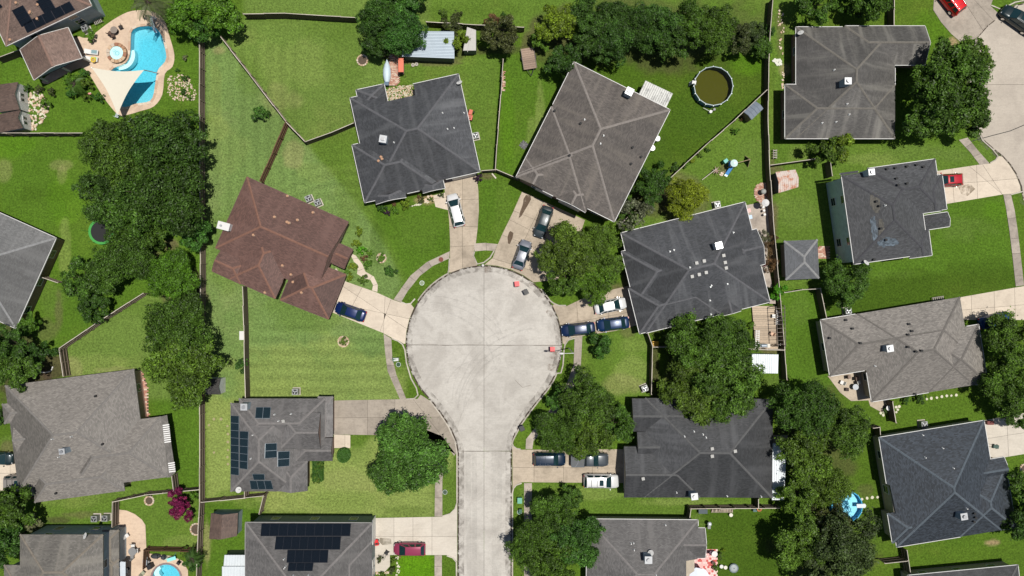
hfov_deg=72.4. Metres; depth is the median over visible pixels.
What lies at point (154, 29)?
pool slide
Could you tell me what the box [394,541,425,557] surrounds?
parked hatchback
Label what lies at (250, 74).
wooden fence
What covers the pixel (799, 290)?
wooden fence
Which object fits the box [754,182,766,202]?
patio
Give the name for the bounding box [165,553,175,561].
sun lounger
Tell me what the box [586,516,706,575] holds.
house
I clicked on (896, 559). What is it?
wooden fence
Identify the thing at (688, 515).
wooden fence
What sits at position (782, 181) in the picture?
garden shed
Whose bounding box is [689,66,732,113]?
above ground pool
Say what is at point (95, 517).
air conditioner
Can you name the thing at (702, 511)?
storage box
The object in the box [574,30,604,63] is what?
tree
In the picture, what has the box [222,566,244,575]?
garden shed
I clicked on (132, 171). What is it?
tree
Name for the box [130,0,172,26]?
palm tree
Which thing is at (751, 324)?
shrub
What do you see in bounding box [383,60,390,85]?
covered boat
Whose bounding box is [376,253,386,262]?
stone ring
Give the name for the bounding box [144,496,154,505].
stone ring
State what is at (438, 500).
pavement
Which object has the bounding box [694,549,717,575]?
patio
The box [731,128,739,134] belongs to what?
shrub
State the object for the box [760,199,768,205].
parasol
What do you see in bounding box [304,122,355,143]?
wooden fence
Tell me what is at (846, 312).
air conditioner
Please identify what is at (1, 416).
shrub
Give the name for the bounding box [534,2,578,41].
tree
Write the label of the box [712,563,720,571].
shrub
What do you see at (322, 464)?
shrub
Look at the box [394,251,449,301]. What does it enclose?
pavement
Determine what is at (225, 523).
garden shed
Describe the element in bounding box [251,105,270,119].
shrub
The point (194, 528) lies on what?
stone ring
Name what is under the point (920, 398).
shrub
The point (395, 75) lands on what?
patio
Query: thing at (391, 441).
tree
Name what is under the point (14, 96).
garden shed
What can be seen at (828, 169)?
wooden fence
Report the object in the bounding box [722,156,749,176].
play set
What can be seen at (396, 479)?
tree
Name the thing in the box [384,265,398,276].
shrub
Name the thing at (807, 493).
tree
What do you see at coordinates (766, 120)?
wooden fence
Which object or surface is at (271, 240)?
house
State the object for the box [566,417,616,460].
tree
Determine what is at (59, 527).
window
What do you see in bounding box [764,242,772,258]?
shrub
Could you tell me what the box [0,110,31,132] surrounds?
garden shed
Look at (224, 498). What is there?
wooden fence
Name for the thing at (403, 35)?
tree
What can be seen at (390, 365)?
pavement
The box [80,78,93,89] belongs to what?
shrub
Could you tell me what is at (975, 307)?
driveway
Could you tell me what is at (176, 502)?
shrub
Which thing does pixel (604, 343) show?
shrub
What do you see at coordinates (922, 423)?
air conditioner
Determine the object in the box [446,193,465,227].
parked hatchback
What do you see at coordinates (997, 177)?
driveway
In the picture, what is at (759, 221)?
patio
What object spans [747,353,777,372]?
garden shed
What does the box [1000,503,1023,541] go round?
tree
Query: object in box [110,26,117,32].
patio table
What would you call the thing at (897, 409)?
stone path
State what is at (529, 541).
tree
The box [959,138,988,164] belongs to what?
pavement
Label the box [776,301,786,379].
wooden fence
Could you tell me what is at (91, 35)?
shrub
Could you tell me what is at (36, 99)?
gravel stones
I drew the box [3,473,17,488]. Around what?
parked suv
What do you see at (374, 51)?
tree
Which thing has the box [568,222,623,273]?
tree
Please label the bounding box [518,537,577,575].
tree
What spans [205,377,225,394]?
garden shed
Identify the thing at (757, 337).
bench
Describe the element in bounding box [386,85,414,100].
gravel stones
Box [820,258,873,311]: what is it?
tree
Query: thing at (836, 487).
tree
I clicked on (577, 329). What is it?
parked sedan
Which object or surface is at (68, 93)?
shrub
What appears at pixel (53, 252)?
window
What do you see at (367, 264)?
shrub
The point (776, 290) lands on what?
shrub
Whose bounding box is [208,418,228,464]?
stone path
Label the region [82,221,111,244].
trampoline
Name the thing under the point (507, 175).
wooden fence
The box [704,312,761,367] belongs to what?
tree
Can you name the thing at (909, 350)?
house
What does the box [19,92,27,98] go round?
window
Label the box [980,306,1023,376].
tree
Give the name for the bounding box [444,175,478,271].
driveway
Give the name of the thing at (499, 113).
wooden fence
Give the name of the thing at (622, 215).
shrub
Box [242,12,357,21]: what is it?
wooden fence
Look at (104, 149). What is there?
tree
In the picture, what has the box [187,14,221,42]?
tree
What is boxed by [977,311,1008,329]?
parked sedan
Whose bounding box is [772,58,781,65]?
gravel stones
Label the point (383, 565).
patio
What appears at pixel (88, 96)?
shrub
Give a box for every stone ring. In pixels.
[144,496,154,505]
[190,523,197,535]
[337,336,348,346]
[356,54,367,65]
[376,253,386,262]
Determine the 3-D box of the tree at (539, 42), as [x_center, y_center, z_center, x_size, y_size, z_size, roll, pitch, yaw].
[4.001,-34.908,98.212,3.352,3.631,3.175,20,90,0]
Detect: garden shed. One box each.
[0,82,28,113]
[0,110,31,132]
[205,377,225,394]
[209,509,242,539]
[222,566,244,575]
[224,550,244,565]
[402,31,454,62]
[463,27,475,54]
[740,101,762,121]
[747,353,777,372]
[771,170,798,193]
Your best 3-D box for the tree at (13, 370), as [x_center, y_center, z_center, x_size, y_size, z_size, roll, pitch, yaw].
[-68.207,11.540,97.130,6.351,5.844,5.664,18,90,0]
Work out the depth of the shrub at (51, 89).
99.20 m
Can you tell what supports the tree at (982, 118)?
on the ground
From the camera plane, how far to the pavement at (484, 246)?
99.95 m
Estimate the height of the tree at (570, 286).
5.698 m
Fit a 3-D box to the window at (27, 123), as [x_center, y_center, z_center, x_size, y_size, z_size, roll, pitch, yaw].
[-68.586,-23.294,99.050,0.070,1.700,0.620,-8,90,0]
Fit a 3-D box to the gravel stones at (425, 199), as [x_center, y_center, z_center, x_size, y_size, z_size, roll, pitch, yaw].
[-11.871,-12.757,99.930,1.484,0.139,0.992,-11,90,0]
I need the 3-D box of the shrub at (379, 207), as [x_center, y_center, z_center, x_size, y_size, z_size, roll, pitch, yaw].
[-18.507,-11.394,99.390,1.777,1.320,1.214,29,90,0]
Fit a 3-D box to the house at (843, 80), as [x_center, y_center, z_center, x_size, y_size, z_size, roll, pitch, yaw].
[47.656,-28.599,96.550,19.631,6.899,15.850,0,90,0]
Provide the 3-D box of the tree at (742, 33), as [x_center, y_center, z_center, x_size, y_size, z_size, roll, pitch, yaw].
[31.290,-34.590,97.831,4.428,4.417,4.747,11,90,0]
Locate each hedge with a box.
[311,461,324,481]
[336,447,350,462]
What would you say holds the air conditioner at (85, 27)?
on the ground
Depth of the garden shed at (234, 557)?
97.96 m
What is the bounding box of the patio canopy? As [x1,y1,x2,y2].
[689,568,708,575]
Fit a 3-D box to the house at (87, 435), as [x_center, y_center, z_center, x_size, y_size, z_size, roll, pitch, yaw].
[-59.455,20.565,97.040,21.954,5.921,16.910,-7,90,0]
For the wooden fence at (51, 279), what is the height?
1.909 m
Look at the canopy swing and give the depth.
98.20 m
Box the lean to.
[772,443,785,499]
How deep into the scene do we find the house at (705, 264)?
96.37 m
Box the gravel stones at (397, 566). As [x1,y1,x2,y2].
[395,556,399,575]
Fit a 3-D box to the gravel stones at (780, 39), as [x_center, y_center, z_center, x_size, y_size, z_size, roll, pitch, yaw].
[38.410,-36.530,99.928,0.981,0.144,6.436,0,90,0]
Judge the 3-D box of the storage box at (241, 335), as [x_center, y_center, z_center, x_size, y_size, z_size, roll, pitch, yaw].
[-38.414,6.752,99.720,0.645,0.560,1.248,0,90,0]
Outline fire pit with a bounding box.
[729,563,738,572]
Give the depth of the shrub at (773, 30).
98.94 m
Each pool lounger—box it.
[83,55,97,61]
[84,48,98,54]
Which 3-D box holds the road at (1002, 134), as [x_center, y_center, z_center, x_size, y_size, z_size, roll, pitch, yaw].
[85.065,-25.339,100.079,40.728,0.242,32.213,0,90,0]
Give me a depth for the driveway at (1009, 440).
99.95 m
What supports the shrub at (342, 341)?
on the stone ring at (340, 338)
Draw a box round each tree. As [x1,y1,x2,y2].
[0,322,31,360]
[0,352,43,392]
[0,484,37,528]
[0,519,26,570]
[18,310,43,336]
[59,255,102,298]
[65,76,87,94]
[69,167,131,230]
[75,293,110,323]
[76,115,144,190]
[80,257,130,296]
[89,228,155,286]
[102,188,161,241]
[108,150,206,241]
[116,106,212,193]
[123,214,167,251]
[125,155,176,192]
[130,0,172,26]
[137,336,228,411]
[139,288,216,363]
[143,245,201,298]
[163,0,208,37]
[176,218,212,253]
[185,546,205,567]
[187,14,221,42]
[192,0,243,35]
[354,0,397,44]
[359,31,390,58]
[366,445,408,495]
[374,410,430,463]
[379,432,450,493]
[381,9,428,56]
[389,0,427,20]
[480,13,519,53]
[503,516,556,568]
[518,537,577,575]
[528,491,578,538]
[529,29,552,51]
[532,408,582,454]
[533,219,597,284]
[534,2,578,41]
[542,42,581,80]
[545,261,587,297]
[546,384,575,411]
[548,516,605,571]
[556,363,617,432]
[562,483,583,508]
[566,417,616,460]
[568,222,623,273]
[569,0,620,44]
[570,261,617,306]
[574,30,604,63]
[590,17,637,68]
[598,400,636,443]
[601,253,625,285]
[610,0,656,44]
[629,3,685,54]
[631,167,668,207]
[652,24,688,62]
[653,354,720,413]
[664,175,709,220]
[664,311,728,379]
[670,0,707,49]
[680,395,716,428]
[686,357,766,423]
[689,2,739,55]
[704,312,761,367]
[721,21,751,54]
[746,21,766,45]
[750,36,772,58]
[766,378,842,445]
[771,511,826,572]
[773,477,820,516]
[774,423,834,483]
[793,0,839,25]
[801,544,846,575]
[806,506,882,575]
[809,501,853,530]
[810,467,854,510]
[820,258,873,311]
[824,405,873,461]
[850,0,894,21]
[901,89,971,140]
[909,35,993,126]
[939,95,993,139]
[950,34,996,76]
[973,359,1023,416]
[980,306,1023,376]
[998,403,1023,428]
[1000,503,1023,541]
[1006,470,1023,512]
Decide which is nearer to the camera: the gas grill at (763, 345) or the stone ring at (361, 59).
the gas grill at (763, 345)
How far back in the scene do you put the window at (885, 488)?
98.50 m
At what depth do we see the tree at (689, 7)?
95.40 m
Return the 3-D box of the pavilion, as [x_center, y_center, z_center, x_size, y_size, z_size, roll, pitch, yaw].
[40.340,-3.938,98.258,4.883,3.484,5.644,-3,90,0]
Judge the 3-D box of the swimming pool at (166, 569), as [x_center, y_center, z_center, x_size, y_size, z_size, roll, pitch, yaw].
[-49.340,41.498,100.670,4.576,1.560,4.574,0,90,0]
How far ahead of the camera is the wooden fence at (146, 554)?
98.77 m
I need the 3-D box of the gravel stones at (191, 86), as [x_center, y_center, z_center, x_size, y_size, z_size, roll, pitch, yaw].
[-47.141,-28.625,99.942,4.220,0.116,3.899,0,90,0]
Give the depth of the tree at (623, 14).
95.47 m
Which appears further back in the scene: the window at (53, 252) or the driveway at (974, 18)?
the driveway at (974, 18)
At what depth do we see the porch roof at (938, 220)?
96.64 m
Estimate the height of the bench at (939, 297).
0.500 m
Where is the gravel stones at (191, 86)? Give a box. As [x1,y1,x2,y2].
[167,74,196,100]
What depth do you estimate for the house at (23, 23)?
95.31 m
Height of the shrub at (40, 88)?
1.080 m
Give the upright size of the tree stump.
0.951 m
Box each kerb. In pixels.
[392,250,574,575]
[969,0,1023,194]
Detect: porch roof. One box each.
[102,527,125,575]
[924,212,950,229]
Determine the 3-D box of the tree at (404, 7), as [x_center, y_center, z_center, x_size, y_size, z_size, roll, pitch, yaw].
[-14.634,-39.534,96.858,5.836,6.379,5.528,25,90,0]
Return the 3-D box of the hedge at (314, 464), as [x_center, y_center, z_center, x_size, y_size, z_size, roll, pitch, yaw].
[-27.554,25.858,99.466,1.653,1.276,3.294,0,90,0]
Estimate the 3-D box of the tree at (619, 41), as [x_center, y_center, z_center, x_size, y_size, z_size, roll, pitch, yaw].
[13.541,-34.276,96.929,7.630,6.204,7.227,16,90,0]
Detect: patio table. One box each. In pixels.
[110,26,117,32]
[128,548,135,555]
[851,384,858,389]
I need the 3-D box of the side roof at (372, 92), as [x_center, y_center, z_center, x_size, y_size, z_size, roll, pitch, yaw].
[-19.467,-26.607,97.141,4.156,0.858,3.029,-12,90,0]
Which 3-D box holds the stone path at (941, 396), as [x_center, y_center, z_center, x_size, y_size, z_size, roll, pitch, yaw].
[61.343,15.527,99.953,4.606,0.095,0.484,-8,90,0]
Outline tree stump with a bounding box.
[702,166,720,179]
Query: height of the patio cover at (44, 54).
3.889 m
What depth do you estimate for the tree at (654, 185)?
96.07 m
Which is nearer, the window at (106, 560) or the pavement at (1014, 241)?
the window at (106, 560)
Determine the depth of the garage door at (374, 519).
99.03 m
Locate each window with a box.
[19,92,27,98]
[20,97,27,103]
[22,115,30,121]
[23,120,31,126]
[23,306,31,313]
[29,33,38,38]
[36,278,43,285]
[48,250,56,257]
[52,526,66,529]
[68,14,78,20]
[73,18,86,24]
[90,526,102,529]
[104,558,107,568]
[137,383,140,391]
[270,516,281,519]
[349,517,358,520]
[830,197,835,206]
[836,238,841,246]
[846,237,849,245]
[882,484,888,494]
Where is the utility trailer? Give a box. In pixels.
[521,47,536,75]
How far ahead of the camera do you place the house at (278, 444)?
96.44 m
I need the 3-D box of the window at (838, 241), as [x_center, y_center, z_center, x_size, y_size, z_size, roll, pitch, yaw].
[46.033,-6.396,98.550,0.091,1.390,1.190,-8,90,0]
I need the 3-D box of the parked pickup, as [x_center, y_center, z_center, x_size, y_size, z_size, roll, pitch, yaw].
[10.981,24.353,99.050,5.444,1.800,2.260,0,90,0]
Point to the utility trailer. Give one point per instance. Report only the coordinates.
(528, 58)
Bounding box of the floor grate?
[519,140,528,149]
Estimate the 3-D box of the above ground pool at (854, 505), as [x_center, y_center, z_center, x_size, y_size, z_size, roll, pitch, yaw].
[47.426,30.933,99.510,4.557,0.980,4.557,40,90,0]
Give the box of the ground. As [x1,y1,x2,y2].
[0,0,1023,575]
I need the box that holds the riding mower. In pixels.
[468,109,474,120]
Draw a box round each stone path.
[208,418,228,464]
[879,405,900,416]
[925,394,957,399]
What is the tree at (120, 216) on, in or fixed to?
on the ground
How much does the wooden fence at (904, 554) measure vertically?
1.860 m
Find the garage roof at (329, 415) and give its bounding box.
[317,396,334,436]
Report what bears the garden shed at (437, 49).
on the ground
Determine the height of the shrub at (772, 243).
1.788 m
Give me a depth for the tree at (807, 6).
95.63 m
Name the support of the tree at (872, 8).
on the ground
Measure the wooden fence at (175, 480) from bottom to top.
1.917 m
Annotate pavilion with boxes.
[780,239,819,280]
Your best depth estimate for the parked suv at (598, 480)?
98.55 m
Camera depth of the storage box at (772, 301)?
99.34 m
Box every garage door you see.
[372,515,375,544]
[452,173,475,180]
[535,188,552,198]
[558,200,579,211]
[623,448,623,487]
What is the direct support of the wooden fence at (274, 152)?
on the ground
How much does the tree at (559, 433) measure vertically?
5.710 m
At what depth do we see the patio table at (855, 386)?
99.21 m
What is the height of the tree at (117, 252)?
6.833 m
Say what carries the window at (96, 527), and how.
in the house at (65, 550)
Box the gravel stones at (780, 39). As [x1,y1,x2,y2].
[778,10,783,54]
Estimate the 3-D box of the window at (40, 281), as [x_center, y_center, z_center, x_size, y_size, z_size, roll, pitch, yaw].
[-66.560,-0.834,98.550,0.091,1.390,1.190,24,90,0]
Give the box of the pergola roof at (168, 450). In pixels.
[161,415,175,477]
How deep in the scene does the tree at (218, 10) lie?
95.22 m
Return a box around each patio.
[42,10,174,115]
[118,510,187,575]
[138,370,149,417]
[375,555,389,571]
[389,54,399,85]
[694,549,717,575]
[746,202,772,287]
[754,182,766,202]
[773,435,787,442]
[818,246,829,258]
[828,372,869,400]
[868,398,887,411]
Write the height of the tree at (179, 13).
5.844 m
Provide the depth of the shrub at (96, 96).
99.15 m
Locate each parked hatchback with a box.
[0,451,14,466]
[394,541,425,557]
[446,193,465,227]
[937,173,963,186]
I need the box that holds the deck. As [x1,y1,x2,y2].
[751,306,777,348]
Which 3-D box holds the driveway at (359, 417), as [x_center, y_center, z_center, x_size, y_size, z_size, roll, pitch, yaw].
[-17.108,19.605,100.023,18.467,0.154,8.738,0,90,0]
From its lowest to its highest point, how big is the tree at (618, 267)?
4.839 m
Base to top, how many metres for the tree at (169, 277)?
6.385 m
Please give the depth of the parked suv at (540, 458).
98.47 m
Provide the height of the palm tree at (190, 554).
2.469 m
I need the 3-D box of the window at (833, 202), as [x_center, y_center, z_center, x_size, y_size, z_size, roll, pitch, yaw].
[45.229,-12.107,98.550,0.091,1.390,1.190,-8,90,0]
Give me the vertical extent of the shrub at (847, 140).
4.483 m
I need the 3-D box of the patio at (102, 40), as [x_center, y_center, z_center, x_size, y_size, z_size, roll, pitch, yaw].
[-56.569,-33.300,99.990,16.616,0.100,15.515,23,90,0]
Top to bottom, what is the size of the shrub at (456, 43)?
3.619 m
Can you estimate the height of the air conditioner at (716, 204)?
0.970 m
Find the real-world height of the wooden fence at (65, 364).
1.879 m
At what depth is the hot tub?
99.50 m
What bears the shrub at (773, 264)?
on the ground
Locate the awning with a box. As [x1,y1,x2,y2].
[120,562,124,575]
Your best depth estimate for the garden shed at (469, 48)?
97.97 m
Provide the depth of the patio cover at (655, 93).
97.57 m
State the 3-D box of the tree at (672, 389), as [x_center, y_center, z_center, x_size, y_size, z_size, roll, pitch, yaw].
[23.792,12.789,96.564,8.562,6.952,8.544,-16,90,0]
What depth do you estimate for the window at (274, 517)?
98.63 m
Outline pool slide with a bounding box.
[149,16,157,32]
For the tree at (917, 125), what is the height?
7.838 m
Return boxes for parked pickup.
[570,452,608,468]
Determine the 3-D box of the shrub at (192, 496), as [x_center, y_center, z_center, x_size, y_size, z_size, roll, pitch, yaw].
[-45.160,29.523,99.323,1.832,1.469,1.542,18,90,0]
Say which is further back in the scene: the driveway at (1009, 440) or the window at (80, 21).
the driveway at (1009, 440)
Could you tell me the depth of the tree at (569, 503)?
97.19 m
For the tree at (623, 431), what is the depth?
95.40 m
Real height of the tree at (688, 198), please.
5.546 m
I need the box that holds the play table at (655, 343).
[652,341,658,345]
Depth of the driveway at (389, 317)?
99.95 m
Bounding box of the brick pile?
[500,71,505,90]
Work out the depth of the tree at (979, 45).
94.94 m
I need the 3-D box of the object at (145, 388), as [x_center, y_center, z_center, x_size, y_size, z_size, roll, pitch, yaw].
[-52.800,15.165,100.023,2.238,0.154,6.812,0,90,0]
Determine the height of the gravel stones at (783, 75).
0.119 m
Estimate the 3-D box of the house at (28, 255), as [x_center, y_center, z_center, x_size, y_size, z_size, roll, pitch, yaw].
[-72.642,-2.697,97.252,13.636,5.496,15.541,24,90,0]
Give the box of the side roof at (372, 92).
[356,84,387,100]
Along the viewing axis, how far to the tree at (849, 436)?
94.66 m
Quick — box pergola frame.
[770,305,785,346]
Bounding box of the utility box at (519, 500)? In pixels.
[517,497,521,503]
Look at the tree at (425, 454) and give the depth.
94.31 m
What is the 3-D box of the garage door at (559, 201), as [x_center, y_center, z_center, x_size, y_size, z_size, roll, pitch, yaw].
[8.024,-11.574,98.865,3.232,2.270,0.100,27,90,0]
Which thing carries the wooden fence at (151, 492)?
on the ground
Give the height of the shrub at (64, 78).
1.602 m
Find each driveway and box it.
[0,462,33,496]
[333,268,413,343]
[333,395,455,454]
[375,506,456,560]
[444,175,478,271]
[485,192,584,281]
[512,446,622,486]
[553,286,636,343]
[933,0,998,41]
[937,156,1020,203]
[960,286,1023,319]
[985,413,1023,457]
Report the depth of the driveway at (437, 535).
99.95 m
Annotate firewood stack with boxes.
[711,509,732,512]
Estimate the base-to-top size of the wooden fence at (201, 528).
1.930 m
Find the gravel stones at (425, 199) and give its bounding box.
[424,195,433,202]
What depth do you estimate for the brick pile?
99.79 m
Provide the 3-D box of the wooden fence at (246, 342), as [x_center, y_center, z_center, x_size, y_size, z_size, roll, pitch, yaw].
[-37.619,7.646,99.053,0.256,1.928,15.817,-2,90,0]
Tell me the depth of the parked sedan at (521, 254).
98.90 m
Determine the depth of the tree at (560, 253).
94.42 m
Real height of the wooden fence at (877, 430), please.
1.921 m
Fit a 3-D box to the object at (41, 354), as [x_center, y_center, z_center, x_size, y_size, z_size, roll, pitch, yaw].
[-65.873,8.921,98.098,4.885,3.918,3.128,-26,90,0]
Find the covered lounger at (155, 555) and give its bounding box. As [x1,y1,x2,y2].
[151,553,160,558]
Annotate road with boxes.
[406,265,561,575]
[971,3,1023,199]
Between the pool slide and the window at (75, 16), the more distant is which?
the pool slide
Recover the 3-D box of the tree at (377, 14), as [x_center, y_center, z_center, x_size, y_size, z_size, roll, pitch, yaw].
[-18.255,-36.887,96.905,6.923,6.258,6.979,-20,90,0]
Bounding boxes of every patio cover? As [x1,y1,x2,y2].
[20,27,90,81]
[639,80,672,106]
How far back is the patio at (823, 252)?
99.95 m
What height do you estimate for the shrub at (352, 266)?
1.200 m
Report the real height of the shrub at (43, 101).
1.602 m
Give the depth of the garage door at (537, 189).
98.86 m
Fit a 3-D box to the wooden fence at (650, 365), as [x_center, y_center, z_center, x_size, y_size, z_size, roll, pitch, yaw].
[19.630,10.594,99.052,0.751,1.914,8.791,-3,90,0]
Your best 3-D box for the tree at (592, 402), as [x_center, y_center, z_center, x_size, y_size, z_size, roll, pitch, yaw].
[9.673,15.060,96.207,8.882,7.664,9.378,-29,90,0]
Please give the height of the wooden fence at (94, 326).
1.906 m
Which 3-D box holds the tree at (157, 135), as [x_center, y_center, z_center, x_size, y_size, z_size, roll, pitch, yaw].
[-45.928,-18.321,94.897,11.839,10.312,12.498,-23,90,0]
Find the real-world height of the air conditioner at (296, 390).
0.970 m
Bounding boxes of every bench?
[754,330,759,347]
[772,149,776,158]
[931,296,943,300]
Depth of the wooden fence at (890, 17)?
98.81 m
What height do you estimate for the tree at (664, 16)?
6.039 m
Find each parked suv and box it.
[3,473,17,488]
[533,451,565,467]
[583,472,618,489]
[940,0,966,16]
[998,5,1023,34]
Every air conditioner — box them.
[80,24,91,34]
[91,513,100,521]
[101,513,111,521]
[292,387,300,394]
[304,194,313,203]
[313,198,323,207]
[472,132,479,140]
[639,383,648,392]
[711,201,720,208]
[842,307,851,314]
[917,419,927,427]
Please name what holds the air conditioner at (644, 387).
on the ground
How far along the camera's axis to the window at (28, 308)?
98.67 m
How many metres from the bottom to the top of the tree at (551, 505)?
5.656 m
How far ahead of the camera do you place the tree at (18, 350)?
95.58 m
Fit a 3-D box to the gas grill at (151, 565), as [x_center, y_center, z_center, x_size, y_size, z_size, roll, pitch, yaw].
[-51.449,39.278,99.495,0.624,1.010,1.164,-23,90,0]
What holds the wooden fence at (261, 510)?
on the ground
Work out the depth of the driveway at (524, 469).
99.95 m
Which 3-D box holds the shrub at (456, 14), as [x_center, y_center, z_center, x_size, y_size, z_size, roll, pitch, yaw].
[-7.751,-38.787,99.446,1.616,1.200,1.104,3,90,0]
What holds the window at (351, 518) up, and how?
in the house at (309, 545)
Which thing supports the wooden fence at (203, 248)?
on the ground
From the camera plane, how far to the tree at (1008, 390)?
94.92 m
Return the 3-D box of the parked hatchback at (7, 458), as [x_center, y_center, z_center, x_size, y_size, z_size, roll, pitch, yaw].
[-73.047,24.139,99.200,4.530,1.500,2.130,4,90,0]
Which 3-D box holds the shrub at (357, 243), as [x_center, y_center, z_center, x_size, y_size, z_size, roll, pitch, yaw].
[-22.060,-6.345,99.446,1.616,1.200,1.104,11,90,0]
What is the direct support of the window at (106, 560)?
in the house at (65, 550)
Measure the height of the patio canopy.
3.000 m
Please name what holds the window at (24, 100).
in the garden shed at (14, 96)
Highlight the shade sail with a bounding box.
[91,67,158,116]
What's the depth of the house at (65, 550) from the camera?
94.56 m
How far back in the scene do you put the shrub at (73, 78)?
98.22 m
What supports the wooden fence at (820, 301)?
on the ground
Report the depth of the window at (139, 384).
98.76 m
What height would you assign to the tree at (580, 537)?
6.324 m
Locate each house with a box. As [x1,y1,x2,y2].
[0,0,104,47]
[0,212,63,328]
[1,369,168,502]
[3,525,119,575]
[212,177,352,318]
[230,398,333,492]
[245,515,375,575]
[350,74,480,204]
[516,62,669,221]
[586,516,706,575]
[620,202,769,333]
[623,398,773,499]
[781,25,930,139]
[816,297,986,401]
[826,158,946,264]
[873,420,1015,547]
[900,561,1019,575]
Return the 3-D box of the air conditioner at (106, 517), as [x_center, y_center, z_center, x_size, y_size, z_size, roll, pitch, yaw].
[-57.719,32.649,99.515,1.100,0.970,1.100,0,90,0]
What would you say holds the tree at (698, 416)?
on the ground
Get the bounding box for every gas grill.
[146,561,154,569]
[759,343,767,347]
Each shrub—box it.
[0,409,3,425]
[23,84,32,91]
[24,512,44,531]
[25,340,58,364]
[34,85,43,92]
[40,97,50,109]
[47,87,54,96]
[62,73,70,84]
[65,87,76,96]
[67,73,81,90]
[78,68,89,77]
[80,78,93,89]
[83,93,90,101]
[84,28,94,42]
[91,92,104,102]
[167,487,184,517]
[171,496,192,522]
[182,549,200,572]
[188,491,198,500]
[235,359,247,373]
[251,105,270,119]
[310,474,319,483]
[316,461,323,469]
[339,336,348,345]
[346,272,352,281]
[347,263,357,269]
[351,240,361,246]
[355,226,362,236]
[356,246,366,254]
[357,274,368,284]
[364,260,372,269]
[366,249,372,257]
[376,203,387,211]
[376,252,384,261]
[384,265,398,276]
[388,566,394,574]
[390,206,398,214]
[400,198,411,209]
[438,8,447,17]
[439,15,461,35]
[443,30,470,50]
[452,10,462,17]
[473,174,482,182]
[484,12,498,24]
[589,331,612,359]
[616,198,654,230]
[618,194,636,222]
[651,159,671,186]
[670,162,678,171]
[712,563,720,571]
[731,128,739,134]
[748,321,755,329]
[759,229,770,241]
[763,258,779,272]
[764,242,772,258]
[766,25,775,36]
[767,235,779,244]
[769,283,788,300]
[802,135,846,164]
[827,133,854,163]
[837,0,862,18]
[903,396,910,404]
[917,394,925,404]
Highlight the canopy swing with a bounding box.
[398,58,405,75]
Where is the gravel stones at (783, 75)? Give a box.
[781,72,784,88]
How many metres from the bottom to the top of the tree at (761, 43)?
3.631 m
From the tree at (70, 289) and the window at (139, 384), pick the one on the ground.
the tree at (70, 289)
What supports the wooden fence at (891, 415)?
on the ground
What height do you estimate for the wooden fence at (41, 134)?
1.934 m
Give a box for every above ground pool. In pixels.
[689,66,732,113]
[829,490,865,520]
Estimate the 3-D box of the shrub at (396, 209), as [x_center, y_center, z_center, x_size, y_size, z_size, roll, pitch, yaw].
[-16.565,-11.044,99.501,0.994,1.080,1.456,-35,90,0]
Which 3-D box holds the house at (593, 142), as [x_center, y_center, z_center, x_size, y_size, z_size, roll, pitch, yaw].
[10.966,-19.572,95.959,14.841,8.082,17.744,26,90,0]
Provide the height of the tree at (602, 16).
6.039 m
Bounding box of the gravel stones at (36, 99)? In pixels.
[28,91,49,130]
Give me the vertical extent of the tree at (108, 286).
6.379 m
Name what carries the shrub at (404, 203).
on the ground
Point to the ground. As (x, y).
(310, 76)
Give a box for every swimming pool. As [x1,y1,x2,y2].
[109,24,168,108]
[151,563,181,575]
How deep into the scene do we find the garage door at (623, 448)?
99.90 m
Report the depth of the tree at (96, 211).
93.44 m
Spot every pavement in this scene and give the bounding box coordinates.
[334,435,349,447]
[351,254,377,291]
[384,334,405,398]
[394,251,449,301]
[433,193,448,209]
[435,459,444,516]
[435,555,441,575]
[474,243,497,250]
[524,483,531,575]
[526,336,581,448]
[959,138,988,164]
[1003,194,1023,285]
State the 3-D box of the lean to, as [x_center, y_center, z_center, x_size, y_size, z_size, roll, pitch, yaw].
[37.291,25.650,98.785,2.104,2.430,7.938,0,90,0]
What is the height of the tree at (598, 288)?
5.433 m
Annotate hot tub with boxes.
[106,43,127,63]
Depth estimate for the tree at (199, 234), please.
96.45 m
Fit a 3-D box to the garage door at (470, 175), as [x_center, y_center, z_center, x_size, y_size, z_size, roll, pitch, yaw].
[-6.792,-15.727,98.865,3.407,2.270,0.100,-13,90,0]
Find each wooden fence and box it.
[0,49,21,62]
[0,133,86,136]
[40,276,61,282]
[59,293,150,349]
[59,347,71,376]
[111,499,119,527]
[112,487,198,501]
[142,546,150,569]
[143,545,203,551]
[171,472,179,490]
[196,502,204,575]
[199,38,206,502]
[200,492,267,502]
[220,36,308,144]
[241,286,249,397]
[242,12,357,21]
[259,121,290,183]
[259,492,268,514]
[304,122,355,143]
[426,21,523,31]
[481,169,495,172]
[494,58,503,169]
[496,169,518,180]
[646,333,653,394]
[671,90,767,176]
[685,505,690,518]
[687,503,779,508]
[750,348,784,349]
[754,498,759,508]
[763,0,772,197]
[767,196,780,300]
[770,157,819,166]
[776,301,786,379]
[783,288,820,292]
[815,288,827,317]
[824,161,832,177]
[870,424,880,436]
[878,555,907,563]
[886,400,896,422]
[887,0,894,24]
[900,547,910,573]
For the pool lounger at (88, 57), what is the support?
on the patio at (102, 40)
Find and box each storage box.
[239,331,243,339]
[698,509,707,513]
[768,299,775,303]
[985,421,993,424]
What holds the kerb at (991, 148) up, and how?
on the road at (1002, 134)
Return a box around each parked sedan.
[334,301,366,321]
[512,239,531,270]
[533,205,553,238]
[561,321,594,337]
[594,297,626,314]
[596,316,629,332]
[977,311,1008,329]

